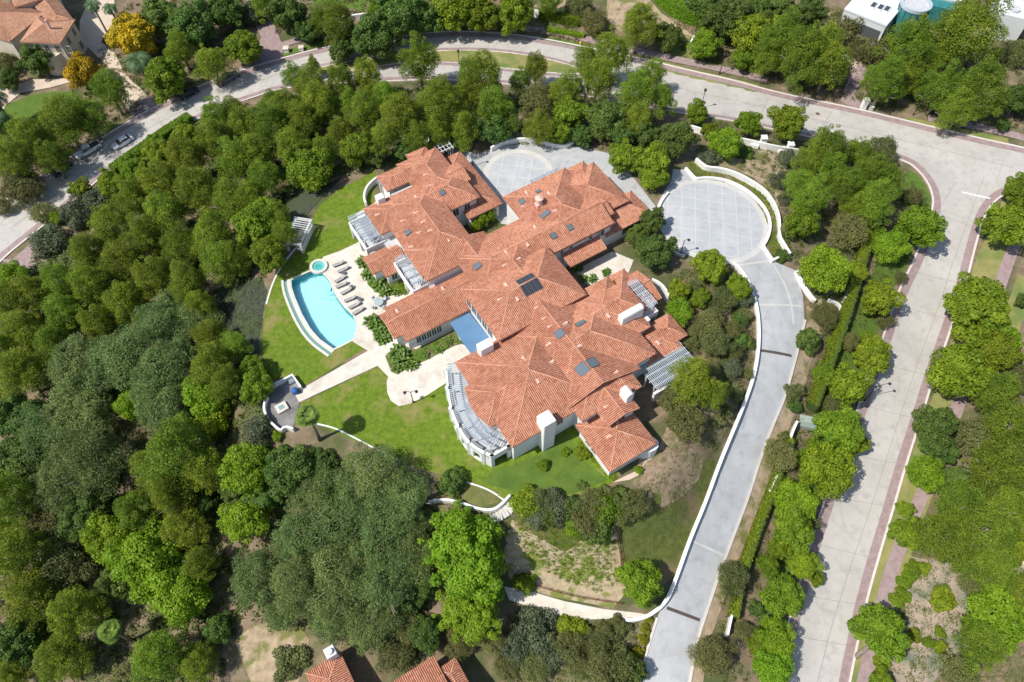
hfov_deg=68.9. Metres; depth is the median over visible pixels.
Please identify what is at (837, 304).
garden wall
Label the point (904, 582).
shrub
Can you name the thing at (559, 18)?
hedge
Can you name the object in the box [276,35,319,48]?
sidewalk
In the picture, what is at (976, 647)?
pine tree
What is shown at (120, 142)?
parked car
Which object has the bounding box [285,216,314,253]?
garden pergola
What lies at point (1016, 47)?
tree
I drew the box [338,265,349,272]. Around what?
sun lounger
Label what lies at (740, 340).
shrub
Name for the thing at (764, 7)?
tree
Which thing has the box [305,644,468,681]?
terracotta house
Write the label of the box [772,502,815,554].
tree
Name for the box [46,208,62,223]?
tree
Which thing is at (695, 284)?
tree
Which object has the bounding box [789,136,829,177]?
pine tree
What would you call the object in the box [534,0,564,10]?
dirt
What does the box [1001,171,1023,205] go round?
tree
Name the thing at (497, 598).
tree
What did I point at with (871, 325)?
lawn
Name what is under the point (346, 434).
garden wall
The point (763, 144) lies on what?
garden wall
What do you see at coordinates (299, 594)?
tree
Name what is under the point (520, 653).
shrub
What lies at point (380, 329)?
broadleaf plant
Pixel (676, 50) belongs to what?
lawn
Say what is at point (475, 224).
bamboo
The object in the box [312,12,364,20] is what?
boundary wall
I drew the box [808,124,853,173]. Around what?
pine tree
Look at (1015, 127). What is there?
undergrowth
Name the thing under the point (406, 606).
tree
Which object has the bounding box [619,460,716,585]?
grass slope
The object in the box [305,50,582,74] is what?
median grass
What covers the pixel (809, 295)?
garden wall
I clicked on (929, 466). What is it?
tree
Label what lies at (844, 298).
boundary wall
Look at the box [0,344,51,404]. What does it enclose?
pine tree
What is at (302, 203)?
ground cover
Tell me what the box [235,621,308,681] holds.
dirt
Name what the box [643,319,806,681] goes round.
driveway kerb
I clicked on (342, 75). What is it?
pine tree
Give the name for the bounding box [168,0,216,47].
tree
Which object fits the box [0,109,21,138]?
pine tree
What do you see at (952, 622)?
undergrowth
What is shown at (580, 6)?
tree
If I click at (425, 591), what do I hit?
tree
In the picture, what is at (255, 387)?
tree
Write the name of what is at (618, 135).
tree
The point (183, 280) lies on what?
pine tree
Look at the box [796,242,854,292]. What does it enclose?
tree
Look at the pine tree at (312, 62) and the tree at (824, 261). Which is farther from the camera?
the pine tree at (312, 62)
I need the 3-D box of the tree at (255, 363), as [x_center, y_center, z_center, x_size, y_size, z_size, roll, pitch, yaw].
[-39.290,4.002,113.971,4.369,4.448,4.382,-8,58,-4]
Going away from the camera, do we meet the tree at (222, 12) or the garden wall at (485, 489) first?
the garden wall at (485, 489)
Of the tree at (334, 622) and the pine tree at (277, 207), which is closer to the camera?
the tree at (334, 622)
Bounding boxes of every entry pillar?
[282,46,289,52]
[298,45,303,51]
[860,97,870,109]
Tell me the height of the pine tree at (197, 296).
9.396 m
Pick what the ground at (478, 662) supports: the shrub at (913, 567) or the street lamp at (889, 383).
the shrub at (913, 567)
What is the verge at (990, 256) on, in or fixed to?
on the ground at (478, 662)
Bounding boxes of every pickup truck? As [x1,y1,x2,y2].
[74,140,101,159]
[213,70,238,86]
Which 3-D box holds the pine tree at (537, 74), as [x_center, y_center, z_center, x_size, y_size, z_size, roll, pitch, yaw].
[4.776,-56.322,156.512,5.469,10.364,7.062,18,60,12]
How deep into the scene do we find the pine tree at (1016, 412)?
113.82 m
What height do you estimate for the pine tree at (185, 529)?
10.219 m
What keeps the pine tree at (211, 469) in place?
on the ground at (478, 662)
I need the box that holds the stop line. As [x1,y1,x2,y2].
[962,192,989,198]
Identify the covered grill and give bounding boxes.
[291,387,300,394]
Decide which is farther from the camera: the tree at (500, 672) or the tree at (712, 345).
the tree at (712, 345)
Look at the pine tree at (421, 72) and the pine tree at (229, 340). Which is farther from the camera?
the pine tree at (421, 72)
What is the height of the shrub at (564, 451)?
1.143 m
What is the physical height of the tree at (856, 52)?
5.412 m
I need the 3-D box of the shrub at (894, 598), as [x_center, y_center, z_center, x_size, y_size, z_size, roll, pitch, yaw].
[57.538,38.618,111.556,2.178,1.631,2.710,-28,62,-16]
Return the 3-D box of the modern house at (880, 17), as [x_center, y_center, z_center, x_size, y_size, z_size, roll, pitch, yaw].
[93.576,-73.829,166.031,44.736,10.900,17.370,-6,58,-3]
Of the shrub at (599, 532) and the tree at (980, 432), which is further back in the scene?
the tree at (980, 432)
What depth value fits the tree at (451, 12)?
164.83 m
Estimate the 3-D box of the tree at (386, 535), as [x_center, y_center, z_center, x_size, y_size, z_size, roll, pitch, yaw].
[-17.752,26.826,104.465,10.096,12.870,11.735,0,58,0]
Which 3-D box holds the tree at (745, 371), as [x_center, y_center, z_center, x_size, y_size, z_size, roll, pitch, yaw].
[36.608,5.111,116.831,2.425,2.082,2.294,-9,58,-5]
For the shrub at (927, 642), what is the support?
on the ground at (478, 662)
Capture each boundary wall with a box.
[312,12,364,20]
[534,9,538,17]
[724,613,732,636]
[789,420,798,436]
[841,227,869,302]
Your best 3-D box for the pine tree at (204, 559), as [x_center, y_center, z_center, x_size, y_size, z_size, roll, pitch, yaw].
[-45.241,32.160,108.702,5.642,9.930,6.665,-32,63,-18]
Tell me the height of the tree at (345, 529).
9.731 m
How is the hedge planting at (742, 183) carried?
on the ground at (478, 662)
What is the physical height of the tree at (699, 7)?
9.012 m
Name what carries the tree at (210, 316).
on the ground at (478, 662)
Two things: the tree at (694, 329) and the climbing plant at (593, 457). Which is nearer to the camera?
the climbing plant at (593, 457)
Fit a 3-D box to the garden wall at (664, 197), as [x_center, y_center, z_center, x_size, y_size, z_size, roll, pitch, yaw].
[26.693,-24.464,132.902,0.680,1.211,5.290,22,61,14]
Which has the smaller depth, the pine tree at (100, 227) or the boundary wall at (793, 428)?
the boundary wall at (793, 428)
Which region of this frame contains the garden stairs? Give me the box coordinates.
[490,499,513,522]
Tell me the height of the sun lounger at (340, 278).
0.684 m
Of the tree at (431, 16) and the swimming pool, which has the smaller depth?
the swimming pool
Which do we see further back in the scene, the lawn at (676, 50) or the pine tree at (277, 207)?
the lawn at (676, 50)
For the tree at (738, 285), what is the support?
on the ground at (478, 662)
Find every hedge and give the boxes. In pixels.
[108,112,194,173]
[538,8,579,26]
[546,26,584,37]
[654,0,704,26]
[727,435,794,619]
[805,219,876,412]
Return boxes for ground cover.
[213,278,265,362]
[279,179,339,221]
[437,477,502,506]
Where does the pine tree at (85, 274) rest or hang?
on the ground at (478, 662)
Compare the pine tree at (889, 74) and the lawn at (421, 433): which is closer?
the lawn at (421, 433)
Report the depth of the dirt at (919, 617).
110.39 m
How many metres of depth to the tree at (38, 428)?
115.35 m
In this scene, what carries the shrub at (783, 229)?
on the ground at (478, 662)
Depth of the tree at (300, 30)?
167.40 m
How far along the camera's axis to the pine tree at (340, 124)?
140.03 m
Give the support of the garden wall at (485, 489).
on the ground at (478, 662)
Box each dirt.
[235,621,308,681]
[498,613,650,681]
[504,520,625,607]
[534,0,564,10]
[606,0,695,37]
[630,427,703,511]
[681,277,719,404]
[692,299,823,681]
[714,148,786,211]
[888,557,993,681]
[1008,560,1023,591]
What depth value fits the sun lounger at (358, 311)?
120.73 m
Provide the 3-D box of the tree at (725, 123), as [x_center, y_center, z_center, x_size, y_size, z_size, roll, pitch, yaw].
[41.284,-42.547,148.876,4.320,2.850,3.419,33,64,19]
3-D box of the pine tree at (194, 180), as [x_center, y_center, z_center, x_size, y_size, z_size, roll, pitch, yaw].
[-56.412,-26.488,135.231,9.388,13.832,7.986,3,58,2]
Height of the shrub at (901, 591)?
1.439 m
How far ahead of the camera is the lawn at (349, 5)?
177.48 m
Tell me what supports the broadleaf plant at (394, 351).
on the planting bed at (412, 352)
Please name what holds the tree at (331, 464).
on the ground at (478, 662)
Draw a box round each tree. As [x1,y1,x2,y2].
[0,51,17,72]
[0,68,19,90]
[0,88,8,119]
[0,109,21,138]
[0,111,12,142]
[0,135,46,179]
[0,168,47,211]
[0,199,14,214]
[0,259,30,288]
[0,279,24,322]
[0,308,52,355]
[0,333,34,366]
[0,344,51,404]
[0,392,43,436]
[0,431,55,487]
[0,470,40,531]
[0,515,24,555]
[0,527,65,583]
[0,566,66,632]
[0,607,53,671]
[0,653,36,681]
[3,111,56,162]
[6,274,53,316]
[13,404,74,476]
[14,44,54,75]
[21,497,63,552]
[26,452,86,512]
[27,201,57,224]
[27,533,97,596]
[30,630,96,681]
[31,138,74,178]
[32,324,82,372]
[36,91,94,149]
[37,292,98,335]
[38,376,117,442]
[39,260,82,303]
[41,423,136,496]
[44,332,124,397]
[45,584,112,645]
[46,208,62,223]
[52,489,116,542]
[61,91,111,140]
[62,51,103,88]
[63,262,119,305]
[66,176,92,197]
[67,231,116,268]
[75,303,120,339]
[79,509,138,564]
[80,322,169,394]
[84,0,115,48]
[86,67,133,115]
[87,199,132,250]
[89,562,138,603]
[95,239,142,297]
[96,618,134,644]
[97,167,124,195]
[98,653,162,681]
[100,280,151,329]
[100,516,183,604]
[102,3,130,47]
[103,10,157,54]
[109,174,152,215]
[110,387,149,421]
[112,489,162,546]
[117,148,144,163]
[118,157,147,181]
[118,211,167,256]
[122,51,151,76]
[124,335,205,401]
[125,372,192,431]
[128,254,181,298]
[128,449,174,496]
[128,627,202,681]
[130,288,196,345]
[133,156,180,198]
[137,188,189,235]
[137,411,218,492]
[139,0,177,38]
[141,139,172,165]
[143,55,187,105]
[143,557,215,629]
[146,133,163,147]
[148,466,200,529]
[157,507,212,550]
[159,133,207,180]
[159,219,203,266]
[162,27,196,71]
[167,259,206,306]
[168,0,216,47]
[169,123,200,148]
[171,164,220,216]
[171,299,225,340]
[172,118,192,131]
[177,639,220,681]
[179,445,226,494]
[180,541,223,580]
[181,372,234,417]
[182,289,218,319]
[185,340,239,395]
[185,485,220,516]
[188,319,227,352]
[190,205,235,257]
[191,43,238,87]
[193,117,235,164]
[193,405,230,442]
[197,240,248,287]
[199,95,235,130]
[201,609,230,644]
[204,0,244,28]
[205,362,243,403]
[207,176,250,220]
[213,135,260,183]
[216,494,273,544]
[217,441,275,495]
[217,480,247,505]
[219,329,254,363]
[220,239,251,276]
[221,29,263,65]
[221,95,246,121]
[225,104,259,140]
[227,547,284,612]
[230,195,289,244]
[233,179,269,211]
[235,132,275,178]
[239,354,269,377]
[239,369,275,406]
[241,475,284,509]
[243,157,291,199]
[247,235,287,274]
[249,100,288,151]
[251,0,272,24]
[257,88,274,105]
[259,198,291,226]
[261,0,307,30]
[261,544,330,623]
[261,590,300,634]
[262,443,316,498]
[266,87,305,125]
[269,507,331,565]
[270,219,303,248]
[272,125,312,166]
[280,60,302,92]
[282,146,334,192]
[283,98,322,141]
[285,467,346,525]
[286,530,340,586]
[290,63,335,101]
[291,18,320,42]
[294,404,321,441]
[296,78,338,128]
[299,538,381,618]
[301,493,377,554]
[306,4,333,39]
[306,53,319,74]
[306,446,336,479]
[307,593,356,646]
[310,132,340,165]
[310,459,350,501]
[319,0,355,45]
[325,115,361,149]
[326,59,360,95]
[328,35,354,65]
[331,473,378,519]
[333,85,360,122]
[333,441,408,500]
[338,130,379,167]
[342,89,382,132]
[344,600,404,656]
[345,25,368,41]
[346,546,417,614]
[347,489,418,577]
[351,10,401,60]
[353,54,382,98]
[361,143,385,167]
[364,1,386,19]
[368,0,426,41]
[370,121,401,158]
[371,80,402,119]
[373,626,417,676]
[376,467,436,532]
[378,90,427,138]
[380,531,433,586]
[391,587,422,620]
[392,612,429,647]
[394,139,419,160]
[395,30,441,89]
[397,505,436,544]
[401,118,435,152]
[405,0,442,38]
[406,571,435,603]
[407,614,442,656]
[415,73,469,135]
[417,511,506,605]
[422,113,452,150]
[430,0,477,34]
[431,589,503,646]
[432,498,485,564]
[441,627,481,663]
[443,128,461,149]
[447,79,478,113]
[449,556,505,604]
[450,109,483,152]
[457,55,481,82]
[458,48,504,102]
[466,0,498,34]
[473,113,511,143]
[476,628,504,657]
[477,84,520,132]
[490,650,520,681]
[496,0,533,36]
[508,65,531,94]
[512,79,560,117]
[519,652,551,681]
[521,107,555,146]
[524,49,548,86]
[526,488,550,507]
[537,0,564,16]
[539,501,559,528]
[546,118,571,143]
[546,627,585,665]
[547,69,587,103]
[552,94,589,127]
[562,658,592,681]
[564,0,592,18]
[564,497,599,538]
[564,517,585,537]
[569,123,592,148]
[570,42,595,82]
[575,647,598,675]
[577,620,615,656]
[578,56,622,105]
[580,7,607,36]
[580,486,607,510]
[582,640,634,681]
[583,23,634,77]
[586,96,629,139]
[608,126,636,143]
[608,137,643,174]
[611,646,649,681]
[613,66,667,119]
[613,505,639,526]
[614,558,663,609]
[615,488,651,518]
[619,0,664,53]
[623,100,653,132]
[624,224,649,248]
[630,121,662,147]
[632,140,670,173]
[634,57,667,90]
[634,233,678,269]
[638,161,669,190]
[638,206,666,232]
[649,80,677,116]
[652,21,684,51]
[655,381,690,411]
[657,120,700,159]
[662,400,706,443]
[664,296,693,327]
[667,278,691,299]
[668,355,714,409]
[680,330,699,352]
[684,0,717,17]
[685,97,708,124]
[686,26,724,58]
[686,278,700,293]
[686,633,737,678]
[688,321,704,337]
[689,248,728,285]
[689,287,711,308]
[689,306,724,337]
[696,0,753,40]
[697,327,735,355]
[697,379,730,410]
[700,122,718,138]
[701,358,720,374]
[706,126,743,161]
[706,284,738,314]
[712,119,729,129]
[717,560,750,602]
[720,319,745,339]
[723,342,745,359]
[726,272,753,301]
[727,12,782,52]
[730,44,759,69]
[733,111,763,136]
[734,620,755,637]
[735,307,752,321]
[741,367,753,379]
[743,0,774,18]
[745,633,767,657]
[749,3,803,72]
[749,37,782,78]
[751,648,795,681]
[753,615,796,656]
[755,554,779,578]
[758,572,805,618]
[761,432,797,472]
[765,0,806,21]
[766,104,808,140]
[766,538,792,560]
[772,476,819,519]
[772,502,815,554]
[778,19,828,94]
[780,169,817,204]
[783,204,820,238]
[786,550,824,580]
[788,172,832,211]
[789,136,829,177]
[792,448,818,471]
[794,0,829,26]
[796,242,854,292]
[797,441,857,501]
[800,18,845,79]
[804,436,827,451]
[805,39,854,93]
[807,514,824,529]
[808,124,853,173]
[808,301,839,331]
[808,571,824,587]
[809,151,849,190]
[811,360,833,384]
[811,406,865,451]
[819,6,864,46]
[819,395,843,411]
[825,165,864,207]
[825,336,836,344]
[825,360,875,409]
[829,208,869,249]
[837,194,864,220]
[841,332,859,351]
[842,434,871,456]
[843,136,872,169]
[846,37,870,59]
[846,602,911,664]
[848,260,870,279]
[851,334,892,374]
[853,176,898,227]
[855,150,890,187]
[859,54,910,105]
[859,330,875,340]
[860,34,893,62]
[860,277,907,315]
[864,134,899,164]
[865,163,906,201]
[868,664,893,681]
[872,12,937,74]
[872,226,912,263]
[874,310,897,329]
[885,58,925,99]
[886,515,924,550]
[892,204,947,248]
[894,500,916,518]
[895,271,907,284]
[900,186,927,204]
[904,454,946,493]
[908,41,947,83]
[910,403,961,449]
[911,509,974,571]
[913,57,968,115]
[921,431,961,464]
[924,334,998,398]
[928,13,962,64]
[930,0,1014,73]
[933,478,989,527]
[934,85,979,131]
[937,464,978,497]
[937,650,984,681]
[938,56,1011,122]
[940,501,1023,563]
[942,271,1012,339]
[949,415,1000,456]
[950,542,1021,599]
[951,614,1009,677]
[955,573,990,600]
[960,580,1023,655]
[961,438,1023,499]
[970,371,1022,428]
[973,320,1023,358]
[975,202,1023,245]
[977,327,1023,373]
[982,401,1023,448]
[985,570,1023,612]
[986,483,1023,532]
[996,116,1010,132]
[997,38,1023,68]
[1000,83,1023,115]
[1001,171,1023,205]
[1001,363,1023,395]
[1001,526,1023,567]
[1013,292,1023,306]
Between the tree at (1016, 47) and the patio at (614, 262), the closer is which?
the patio at (614, 262)
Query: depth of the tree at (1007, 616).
104.14 m
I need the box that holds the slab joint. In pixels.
[13,66,1013,679]
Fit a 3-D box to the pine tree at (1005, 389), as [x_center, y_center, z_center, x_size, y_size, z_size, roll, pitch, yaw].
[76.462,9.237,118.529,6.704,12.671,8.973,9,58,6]
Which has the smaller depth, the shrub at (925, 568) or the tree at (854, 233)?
the shrub at (925, 568)
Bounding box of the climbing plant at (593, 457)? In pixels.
[578,438,618,481]
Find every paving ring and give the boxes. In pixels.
[483,149,552,197]
[657,180,767,263]
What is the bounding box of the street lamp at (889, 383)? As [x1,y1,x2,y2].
[864,382,891,401]
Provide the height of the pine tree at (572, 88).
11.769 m
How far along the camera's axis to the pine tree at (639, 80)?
143.49 m
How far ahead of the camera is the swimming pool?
122.73 m
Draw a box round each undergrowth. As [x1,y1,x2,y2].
[0,84,659,681]
[6,0,1023,186]
[503,266,754,681]
[634,430,702,509]
[695,127,927,681]
[886,342,1023,681]
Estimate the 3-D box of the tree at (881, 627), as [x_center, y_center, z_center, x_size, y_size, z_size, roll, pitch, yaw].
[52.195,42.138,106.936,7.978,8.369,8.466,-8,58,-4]
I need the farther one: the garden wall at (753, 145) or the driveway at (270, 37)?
the driveway at (270, 37)
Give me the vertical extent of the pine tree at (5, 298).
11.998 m
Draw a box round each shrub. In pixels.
[26,223,69,258]
[57,193,94,231]
[80,187,114,218]
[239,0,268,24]
[241,413,273,449]
[271,429,283,442]
[272,643,310,681]
[397,283,408,294]
[438,464,467,499]
[499,633,535,672]
[505,603,557,652]
[508,483,540,518]
[511,572,536,596]
[524,502,550,531]
[524,628,567,671]
[536,459,549,470]
[542,486,567,528]
[554,613,588,642]
[557,494,585,522]
[560,446,571,456]
[573,446,591,460]
[576,479,588,489]
[578,512,614,545]
[585,489,622,525]
[598,483,613,496]
[609,612,632,641]
[610,484,635,513]
[631,645,644,658]
[633,466,643,474]
[637,634,649,646]
[640,622,649,634]
[643,612,652,622]
[696,149,720,165]
[710,412,726,428]
[718,294,740,308]
[718,403,732,417]
[723,357,741,378]
[727,383,744,401]
[730,310,748,328]
[730,332,747,349]
[732,294,754,309]
[736,143,753,159]
[745,334,754,349]
[747,598,766,616]
[769,170,792,190]
[774,249,790,263]
[775,223,790,237]
[776,191,794,205]
[777,148,798,168]
[777,431,789,440]
[783,383,805,402]
[786,400,802,412]
[795,327,820,356]
[872,655,891,668]
[888,593,904,607]
[894,585,909,598]
[895,576,911,589]
[901,569,918,584]
[903,558,921,576]
[904,592,911,602]
[906,627,920,643]
[917,561,930,576]
[921,636,935,648]
[930,583,956,612]
[934,625,946,638]
[934,640,947,654]
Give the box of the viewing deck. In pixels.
[263,374,302,432]
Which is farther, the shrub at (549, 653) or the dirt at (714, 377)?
the dirt at (714, 377)
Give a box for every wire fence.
[534,584,621,603]
[616,527,623,566]
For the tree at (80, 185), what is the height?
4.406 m
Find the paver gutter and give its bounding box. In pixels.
[0,32,1023,681]
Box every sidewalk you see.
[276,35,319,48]
[523,26,768,82]
[856,237,1023,681]
[928,115,1023,140]
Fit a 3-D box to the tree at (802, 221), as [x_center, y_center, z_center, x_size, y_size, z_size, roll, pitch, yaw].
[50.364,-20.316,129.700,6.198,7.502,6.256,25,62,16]
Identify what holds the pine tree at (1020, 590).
on the ground at (478, 662)
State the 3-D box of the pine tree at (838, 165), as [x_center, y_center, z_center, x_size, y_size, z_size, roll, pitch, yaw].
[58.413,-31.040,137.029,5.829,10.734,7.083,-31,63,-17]
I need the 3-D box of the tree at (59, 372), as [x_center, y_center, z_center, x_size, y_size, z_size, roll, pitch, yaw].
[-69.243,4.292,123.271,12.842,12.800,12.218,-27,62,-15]
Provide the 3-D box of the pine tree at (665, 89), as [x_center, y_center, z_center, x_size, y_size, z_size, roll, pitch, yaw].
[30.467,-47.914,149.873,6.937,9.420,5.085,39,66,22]
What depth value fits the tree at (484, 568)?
98.40 m
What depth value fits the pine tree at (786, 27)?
154.93 m
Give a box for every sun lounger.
[333,260,343,266]
[335,274,345,282]
[336,281,347,287]
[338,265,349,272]
[340,286,352,294]
[344,295,356,301]
[349,301,360,308]
[353,306,364,314]
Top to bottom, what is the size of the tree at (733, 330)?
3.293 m
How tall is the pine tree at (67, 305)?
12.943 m
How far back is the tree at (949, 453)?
116.71 m
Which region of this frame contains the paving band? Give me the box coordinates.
[490,153,801,556]
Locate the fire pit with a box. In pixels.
[274,401,288,414]
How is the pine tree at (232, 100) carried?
on the ground at (478, 662)
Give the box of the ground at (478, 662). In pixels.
[0,0,1023,681]
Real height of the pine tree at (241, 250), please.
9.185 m
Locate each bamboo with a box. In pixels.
[471,219,481,230]
[476,213,489,227]
[485,208,496,220]
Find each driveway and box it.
[0,243,47,268]
[1,69,145,108]
[80,0,121,68]
[127,96,160,117]
[236,0,282,70]
[642,169,803,681]
[797,18,861,74]
[840,64,866,107]
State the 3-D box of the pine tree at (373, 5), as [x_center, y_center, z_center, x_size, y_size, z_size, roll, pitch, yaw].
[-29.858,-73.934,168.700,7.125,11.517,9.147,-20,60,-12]
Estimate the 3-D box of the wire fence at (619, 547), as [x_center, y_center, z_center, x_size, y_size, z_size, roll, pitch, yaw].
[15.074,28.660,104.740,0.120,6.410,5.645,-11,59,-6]
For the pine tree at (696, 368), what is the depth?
106.17 m
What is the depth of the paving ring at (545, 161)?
138.59 m
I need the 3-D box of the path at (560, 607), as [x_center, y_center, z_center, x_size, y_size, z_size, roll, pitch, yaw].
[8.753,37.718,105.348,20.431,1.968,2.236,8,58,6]
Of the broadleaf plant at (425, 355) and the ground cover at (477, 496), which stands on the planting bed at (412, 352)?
the broadleaf plant at (425, 355)
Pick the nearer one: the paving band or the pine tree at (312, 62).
the paving band
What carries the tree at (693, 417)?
on the ground at (478, 662)
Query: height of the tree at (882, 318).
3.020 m
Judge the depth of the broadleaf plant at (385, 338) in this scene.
117.63 m
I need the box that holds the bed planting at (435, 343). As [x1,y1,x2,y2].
[364,267,457,373]
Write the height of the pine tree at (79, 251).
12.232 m
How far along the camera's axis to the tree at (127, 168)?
144.30 m
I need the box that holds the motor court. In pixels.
[453,143,655,224]
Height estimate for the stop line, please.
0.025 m
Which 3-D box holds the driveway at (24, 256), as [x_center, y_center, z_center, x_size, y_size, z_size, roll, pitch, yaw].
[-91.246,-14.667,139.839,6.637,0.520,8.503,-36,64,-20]
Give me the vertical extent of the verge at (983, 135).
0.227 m
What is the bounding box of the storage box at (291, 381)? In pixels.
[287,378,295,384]
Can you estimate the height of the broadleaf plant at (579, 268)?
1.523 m
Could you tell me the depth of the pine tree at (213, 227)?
125.88 m
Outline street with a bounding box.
[0,36,1023,681]
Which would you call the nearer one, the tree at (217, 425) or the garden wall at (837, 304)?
the tree at (217, 425)
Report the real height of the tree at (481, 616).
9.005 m
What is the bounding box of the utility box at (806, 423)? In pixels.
[799,414,816,430]
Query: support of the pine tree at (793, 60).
on the ground at (478, 662)
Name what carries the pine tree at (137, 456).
on the ground at (478, 662)
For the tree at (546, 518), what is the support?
on the weedy slope at (539, 534)
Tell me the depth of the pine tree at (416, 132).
133.86 m
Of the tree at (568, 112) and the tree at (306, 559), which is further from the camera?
the tree at (568, 112)
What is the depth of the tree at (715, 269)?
120.61 m
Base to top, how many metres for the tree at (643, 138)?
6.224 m
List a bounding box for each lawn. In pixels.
[0,91,73,174]
[262,170,621,498]
[312,0,367,10]
[483,429,607,493]
[667,36,711,57]
[752,217,915,666]
[902,169,929,207]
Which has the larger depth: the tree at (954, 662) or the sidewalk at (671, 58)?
the sidewalk at (671, 58)
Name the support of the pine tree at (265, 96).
on the ground at (478, 662)
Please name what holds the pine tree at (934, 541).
on the ground at (478, 662)
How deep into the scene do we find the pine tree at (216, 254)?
123.54 m
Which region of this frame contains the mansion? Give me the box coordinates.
[348,137,692,475]
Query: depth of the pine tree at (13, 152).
143.15 m
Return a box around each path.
[504,587,644,618]
[614,458,651,481]
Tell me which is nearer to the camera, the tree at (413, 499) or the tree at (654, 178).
the tree at (413, 499)
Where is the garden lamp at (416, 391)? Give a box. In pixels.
[403,390,417,402]
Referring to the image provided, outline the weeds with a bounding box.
[517,515,619,591]
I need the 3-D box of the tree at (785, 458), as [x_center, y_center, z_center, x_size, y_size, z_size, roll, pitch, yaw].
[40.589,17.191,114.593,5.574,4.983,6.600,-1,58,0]
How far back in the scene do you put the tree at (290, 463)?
105.06 m
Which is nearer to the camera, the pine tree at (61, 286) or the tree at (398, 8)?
the pine tree at (61, 286)
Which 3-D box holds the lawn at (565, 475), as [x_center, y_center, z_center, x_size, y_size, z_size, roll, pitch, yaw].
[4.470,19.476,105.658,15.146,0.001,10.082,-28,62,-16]
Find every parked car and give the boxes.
[49,161,72,177]
[111,133,133,149]
[177,86,199,99]
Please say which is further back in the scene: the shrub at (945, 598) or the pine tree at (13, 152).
the pine tree at (13, 152)
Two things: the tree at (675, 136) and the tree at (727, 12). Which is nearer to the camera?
the tree at (675, 136)
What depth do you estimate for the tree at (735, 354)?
116.23 m
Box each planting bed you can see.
[360,255,403,295]
[370,312,392,344]
[385,330,461,374]
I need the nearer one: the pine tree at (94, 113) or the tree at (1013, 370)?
the tree at (1013, 370)
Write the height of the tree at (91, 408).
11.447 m
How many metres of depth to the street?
142.44 m
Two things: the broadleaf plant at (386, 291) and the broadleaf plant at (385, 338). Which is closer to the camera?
the broadleaf plant at (385, 338)
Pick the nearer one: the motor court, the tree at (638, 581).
the tree at (638, 581)
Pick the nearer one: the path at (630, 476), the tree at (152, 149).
the path at (630, 476)
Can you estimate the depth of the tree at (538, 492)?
102.06 m
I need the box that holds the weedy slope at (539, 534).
[515,510,615,551]
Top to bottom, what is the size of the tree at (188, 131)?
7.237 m
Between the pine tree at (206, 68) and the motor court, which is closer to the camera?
the motor court
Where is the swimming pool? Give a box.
[281,259,358,356]
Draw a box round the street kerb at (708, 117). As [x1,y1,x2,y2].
[0,31,1023,681]
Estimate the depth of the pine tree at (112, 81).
154.66 m
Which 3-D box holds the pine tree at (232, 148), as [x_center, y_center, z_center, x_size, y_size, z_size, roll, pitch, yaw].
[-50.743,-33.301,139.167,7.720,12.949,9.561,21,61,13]
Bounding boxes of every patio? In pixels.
[295,242,470,405]
[578,252,632,285]
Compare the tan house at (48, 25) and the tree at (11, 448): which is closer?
the tree at (11, 448)
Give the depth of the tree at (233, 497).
109.28 m
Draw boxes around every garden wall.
[266,246,297,303]
[317,423,397,459]
[428,494,510,512]
[467,482,503,499]
[490,137,535,151]
[540,140,575,148]
[625,261,760,622]
[658,191,668,206]
[671,248,685,256]
[684,167,772,259]
[690,125,798,154]
[694,158,790,254]
[751,143,758,148]
[770,256,778,263]
[794,270,816,303]
[827,298,841,310]
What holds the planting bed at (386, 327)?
on the patio at (426, 378)
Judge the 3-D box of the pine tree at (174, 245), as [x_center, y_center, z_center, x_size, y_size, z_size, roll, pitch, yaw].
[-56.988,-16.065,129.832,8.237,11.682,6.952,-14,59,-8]
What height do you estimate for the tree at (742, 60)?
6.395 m
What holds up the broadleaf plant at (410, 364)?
on the planting bed at (412, 352)
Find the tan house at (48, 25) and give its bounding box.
[0,0,87,75]
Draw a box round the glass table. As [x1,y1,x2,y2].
[374,298,382,305]
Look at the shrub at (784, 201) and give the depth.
135.17 m
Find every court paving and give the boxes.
[488,153,547,194]
[662,183,762,258]
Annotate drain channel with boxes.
[667,349,791,621]
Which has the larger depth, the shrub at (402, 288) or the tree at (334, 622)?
the shrub at (402, 288)
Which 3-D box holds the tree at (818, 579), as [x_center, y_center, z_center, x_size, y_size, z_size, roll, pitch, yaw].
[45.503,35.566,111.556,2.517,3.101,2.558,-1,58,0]
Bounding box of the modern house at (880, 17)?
[840,0,1023,58]
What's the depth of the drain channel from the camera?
106.48 m
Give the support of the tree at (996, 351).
on the ground at (478, 662)
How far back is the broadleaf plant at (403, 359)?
115.36 m
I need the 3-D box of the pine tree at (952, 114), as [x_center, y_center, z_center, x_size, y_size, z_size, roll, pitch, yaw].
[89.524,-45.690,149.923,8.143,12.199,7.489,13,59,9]
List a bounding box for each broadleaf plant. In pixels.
[354,257,366,268]
[360,265,372,280]
[362,314,381,329]
[368,276,386,291]
[371,324,387,340]
[376,333,391,345]
[378,284,391,297]
[387,343,407,362]
[390,347,410,368]
[390,362,404,372]
[391,288,401,296]
[402,359,418,371]
[421,351,429,359]
[435,345,443,353]
[444,337,452,346]
[572,265,583,272]
[577,273,587,283]
[588,273,597,283]
[601,267,610,276]
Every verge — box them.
[283,40,325,55]
[543,36,592,47]
[633,54,757,91]
[851,200,1016,681]
[907,116,1007,142]
[1007,274,1023,332]
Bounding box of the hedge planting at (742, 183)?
[688,159,781,256]

